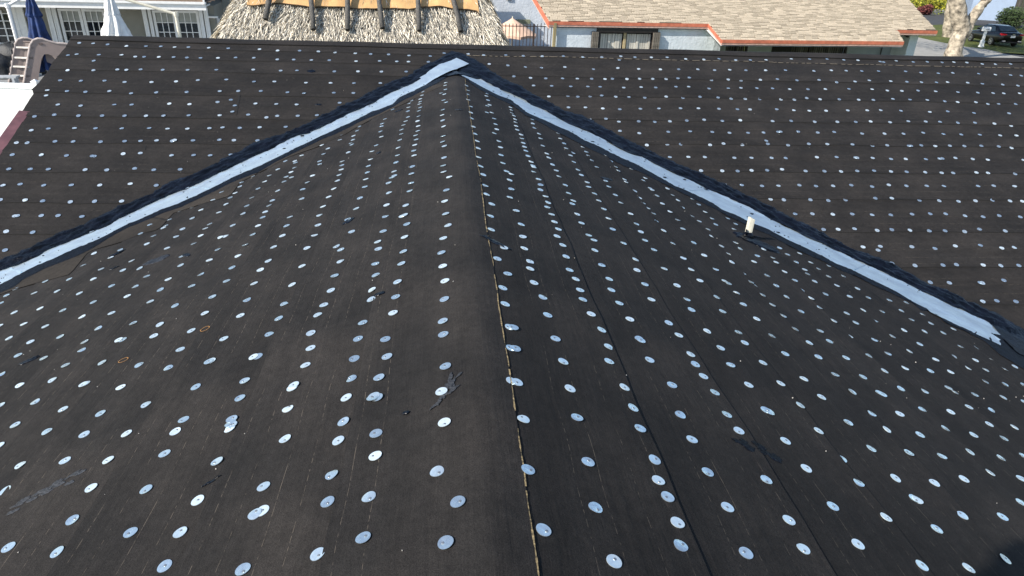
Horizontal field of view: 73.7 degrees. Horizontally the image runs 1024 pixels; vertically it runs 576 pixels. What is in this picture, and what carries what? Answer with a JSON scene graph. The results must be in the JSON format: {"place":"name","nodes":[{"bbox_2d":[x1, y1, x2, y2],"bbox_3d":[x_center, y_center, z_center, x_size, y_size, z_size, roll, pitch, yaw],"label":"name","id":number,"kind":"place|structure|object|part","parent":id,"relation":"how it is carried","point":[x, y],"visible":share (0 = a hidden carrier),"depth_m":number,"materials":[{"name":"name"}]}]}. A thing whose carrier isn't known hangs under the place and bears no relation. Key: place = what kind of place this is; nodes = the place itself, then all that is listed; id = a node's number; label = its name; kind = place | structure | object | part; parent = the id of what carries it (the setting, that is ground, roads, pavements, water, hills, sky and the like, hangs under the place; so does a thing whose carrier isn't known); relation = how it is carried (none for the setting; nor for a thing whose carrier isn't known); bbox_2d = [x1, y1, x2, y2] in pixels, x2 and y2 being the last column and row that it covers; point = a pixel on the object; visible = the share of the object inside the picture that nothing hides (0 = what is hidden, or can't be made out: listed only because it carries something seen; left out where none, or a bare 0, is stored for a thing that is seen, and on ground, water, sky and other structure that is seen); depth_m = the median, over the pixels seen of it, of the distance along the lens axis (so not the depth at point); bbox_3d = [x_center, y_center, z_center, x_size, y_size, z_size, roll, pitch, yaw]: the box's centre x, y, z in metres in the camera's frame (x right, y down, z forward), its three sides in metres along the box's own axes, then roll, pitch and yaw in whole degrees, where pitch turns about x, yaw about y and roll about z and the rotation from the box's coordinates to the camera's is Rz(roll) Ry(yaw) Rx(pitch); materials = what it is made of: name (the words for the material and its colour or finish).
{"place":"outdoors","nodes":[
{"label":"outdoors","id":0,"kind":"place"},
{"bbox_2d":[0,75,19,82],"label":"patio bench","id":1,"kind":"object","parent":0,"point":[14,78],"visible":0.68,"depth_m":25.60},
{"bbox_2d":[0,0,232,44],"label":"house","id":2,"kind":"structure","parent":0,"point":[65,21],"depth_m":29.97,"materials":[{"name":"white paint"}]},
{"bbox_2d":[0,10,18,42],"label":"window","id":3,"kind":"structure","parent":2,"relation":"in","point":[4,36],"depth_m":29.48,"materials":[{"name":"white paint"}]},
{"bbox_2d":[57,8,85,42],"bbox_3d":[-19.274,-11.056,30.166,0.905,2.380,0.080,-4,27,-12],"label":"french door","id":4,"kind":"structure","parent":2,"relation":"in","point":[76,17],"depth_m":29.90,"materials":[{"name":"white paint"}]},
{"bbox_2d":[81,9,103,35],"bbox_3d":[-18.361,-11.118,30.361,0.916,2.380,0.080,-4,27,-12],"label":"french door","id":5,"kind":"structure","parent":2,"relation":"in","point":[93,18],"depth_m":30.04,"materials":[{"name":"white paint"}]},
{"bbox_2d":[152,10,177,36],"bbox_3d":[-15.589,-11.306,30.953,0.925,2.380,0.080,-4,27,-12],"label":"french door","id":6,"kind":"structure","parent":2,"relation":"in","point":[168,24],"depth_m":30.69,"materials":[{"name":"white paint"}]},
{"bbox_2d":[175,11,201,37],"bbox_3d":[-14.648,-11.370,31.155,0.977,2.380,0.080,-4,27,-12],"label":"french door","id":7,"kind":"structure","parent":2,"relation":"in","point":[185,17],"depth_m":30.91,"materials":[{"name":"white paint"}]},
{"bbox_2d":[0,46,551,82],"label":"patio","id":8,"kind":"structure","parent":0,"point":[39,79],"depth_m":27.28,"materials":[{"name":"grey concrete"}]},
{"bbox_2d":[0,54,10,79],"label":"covered chair","id":9,"kind":"object","parent":8,"relation":"on","point":[4,62],"visible":0.53,"depth_m":27.18,"materials":[{"name":"black fabric"}]},
{"bbox_2d":[0,79,39,135],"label":"vinyl fence","id":10,"kind":"object","parent":8,"relation":"on","point":[15,98],"visible":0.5,"depth_m":17.62,"materials":[{"name":"white plastic"}]},
{"bbox_2d":[4,0,41,75],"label":"umbrella mast","id":11,"kind":"object","parent":8,"relation":"on","point":[10,15],"visible":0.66,"depth_m":27.01,"materials":[{"name":"white metal"}]},
{"bbox_2d":[0,41,46,74],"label":"covered grill","id":12,"kind":"object","parent":8,"relation":"on","point":[6,48],"visible":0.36,"depth_m":27.69,"materials":[{"name":"grey fabric"}]},
{"bbox_2d":[6,37,66,82],"bbox_3d":[-18.483,-8.701,26.826,2.971,2.184,0.345,-9,28,-21],"label":"play slide","id":13,"kind":"object","parent":8,"relation":"on","point":[28,53],"visible":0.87,"depth_m":26.56,"materials":[{"name":"beige plastic"}]},
{"bbox_2d":[25,0,51,77],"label":"patio umbrella","id":14,"kind":"object","parent":8,"relation":"on","point":[36,23],"visible":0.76,"depth_m":26.53,"materials":[{"name":"blue fabric"}]},
{"bbox_2d":[101,0,131,35],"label":"patio umbrella","id":15,"kind":"object","parent":8,"relation":"on","point":[114,24],"visible":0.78,"depth_m":25.95,"materials":[{"name":"white fabric"}]},
{"bbox_2d":[125,0,181,36],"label":"umbrella mast","id":16,"kind":"object","parent":8,"relation":"on","point":[176,14],"visible":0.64,"depth_m":27.06,"materials":[{"name":"beige metal"}]},
{"bbox_2d":[211,0,511,45],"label":"tiki hut","id":17,"kind":"object","parent":8,"relation":"on","point":[473,22],"visible":0.59,"depth_m":17.68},
{"bbox_2d":[501,16,535,43],"bbox_3d":[-0.002,-13.666,37.252,2.624,2.147,2.624,-19,33,-37],"label":"market umbrella","id":18,"kind":"object","parent":8,"relation":"on","point":[512,22],"visible":0.45,"depth_m":36.39,"materials":[{"name":"beige fabric"}]},
{"bbox_2d":[502,23,551,46],"bbox_3d":[0.403,-11.134,31.896,2.892,2.342,0.080,-4,27,-12],"label":"picket fence","id":19,"kind":"object","parent":8,"relation":"on","point":[530,26],"visible":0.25,"depth_m":31.63,"materials":[{"name":"metal"}]},
{"bbox_2d":[0,35,1023,575],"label":"house","id":20,"kind":"structure","parent":0,"point":[330,309],"depth_m":3.56,"materials":[{"name":"fabric"}]},
{"bbox_2d":[744,0,1023,53],"bbox_3d":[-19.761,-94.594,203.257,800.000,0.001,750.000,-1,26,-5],"label":"ground","id":21,"kind":"structure","parent":0,"point":[1001,47],"depth_m":54.34,"materials":[{"name":"green plant"}]},
{"bbox_2d":[491,0,552,45],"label":"house","id":22,"kind":"structure","parent":21,"relation":"on","point":[524,12],"depth_m":42.09,"materials":[{"name":"white paint"}]},
{"bbox_2d":[532,0,937,55],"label":"house","id":23,"kind":"structure","parent":21,"relation":"on","point":[888,27],"depth_m":27.14,"materials":[{"name":"beige shingle"},{"name":"ice blue stucco"},{"name":"coral red paint"}]},
{"bbox_2d":[597,28,657,48],"bbox_3d":[4.375,-8.958,26.821,2.471,2.365,0.370,-4,27,-12],"label":"window","id":24,"kind":"structure","parent":23,"relation":"in","point":[627,38],"depth_m":26.46,"materials":[{"name":"glass"}]},
{"bbox_2d":[725,46,747,51],"bbox_3d":[9.328,-9.399,28.883,1.028,2.470,0.145,-4,27,-12],"label":"sliding door","id":25,"kind":"structure","parent":23,"relation":"in","point":[728,48],"depth_m":28.60,"materials":[{"name":"black glass"}]},
{"bbox_2d":[771,46,846,53],"bbox_3d":[12.696,-9.627,29.603,3.671,2.470,0.145,-4,27,-12],"label":"sliding door","id":26,"kind":"structure","parent":23,"relation":"in","point":[774,48],"depth_m":29.34,"materials":[{"name":"black glass"}]},
{"bbox_2d":[910,0,938,7],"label":"croton bush","id":27,"kind":"object","parent":21,"relation":"on","point":[916,4],"visible":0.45,"depth_m":86.58,"materials":[{"name":"yellow plant"}]},
{"bbox_2d":[917,4,933,14],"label":"croton bush","id":28,"kind":"object","parent":21,"relation":"on","point":[927,9],"visible":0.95,"depth_m":84.58,"materials":[{"name":"red plant"}]},
{"bbox_2d":[914,0,946,13],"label":"croton bush","id":29,"kind":"object","parent":21,"relation":"on","point":[940,4],"visible":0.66,"depth_m":87.25,"materials":[{"name":"yellow plant"}]},
{"bbox_2d":[942,0,952,37],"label":"shade tree","id":30,"kind":"object","parent":21,"relation":"on","point":[947,30],"visible":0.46,"depth_m":57.72,"materials":[{"name":"plant"}]},
{"bbox_2d":[978,27,990,46],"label":"mailbox","id":31,"kind":"object","parent":21,"relation":"on","point":[982,41],"visible":1,"depth_m":51.30,"materials":[{"name":"white paint"}]},
{"bbox_2d":[968,24,1023,45],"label":"car","id":32,"kind":"object","parent":21,"relation":"on","point":[1003,33],"visible":0.91,"depth_m":52.57,"materials":[{"name":"black paint"}]},
{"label":"rear window","id":33,"kind":"part","parent":32,"relation":"part of","materials":[{"name":"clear glass"}]},
{"bbox_2d":[995,6,1023,26],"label":"shrub","id":34,"kind":"object","parent":21,"relation":"on","point":[1007,18],"visible":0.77,"depth_m":70.62,"materials":[{"name":"green plant"}]},
{"bbox_2d":[1011,8,1023,28],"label":"shrub","id":35,"kind":"object","parent":21,"relation":"on","point":[1022,17],"visible":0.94,"depth_m":69.35,"materials":[{"name":"green plant"}]},
{"bbox_2d":[1014,0,1023,22],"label":"board fence","id":36,"kind":"object","parent":21,"relation":"on","point":[1020,4],"visible":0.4,"depth_m":77.72,"materials":[{"name":"grey wood"}]},
{"bbox_2d":[924,9,944,14],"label":"footpath","id":37,"kind":"structure","parent":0,"point":[935,12],"depth_m":90.85,"materials":[{"name":"concrete"}]},
{"bbox_2d":[913,37,1023,57],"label":"driveway","id":38,"kind":"structure","parent":0,"point":[925,47],"depth_m":48.43,"materials":[{"name":"concrete"}]},
{"bbox_2d":[943,0,991,55],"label":"shade tree","id":39,"kind":"object","parent":38,"relation":"on","point":[963,22],"visible":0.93,"depth_m":42.87,"materials":[{"name":"beige plant"}]},
{"bbox_2d":[923,14,1023,28],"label":"road","id":40,"kind":"structure","parent":0,"point":[937,19],"depth_m":76.82,"materials":[{"name":"grey asphalt"}]},
{"bbox_2d":[966,0,1016,20],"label":"sky","id":41,"kind":"structure","parent":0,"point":[991,10],"depth_m":79.19,"materials":[{"name":"blue"}]},
{"bbox_2d":[996,52,1023,56],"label":"street","id":42,"kind":"structure","parent":0,"point":[1017,54],"depth_m":47.78,"materials":[{"name":"grey asphalt"}]}
]}

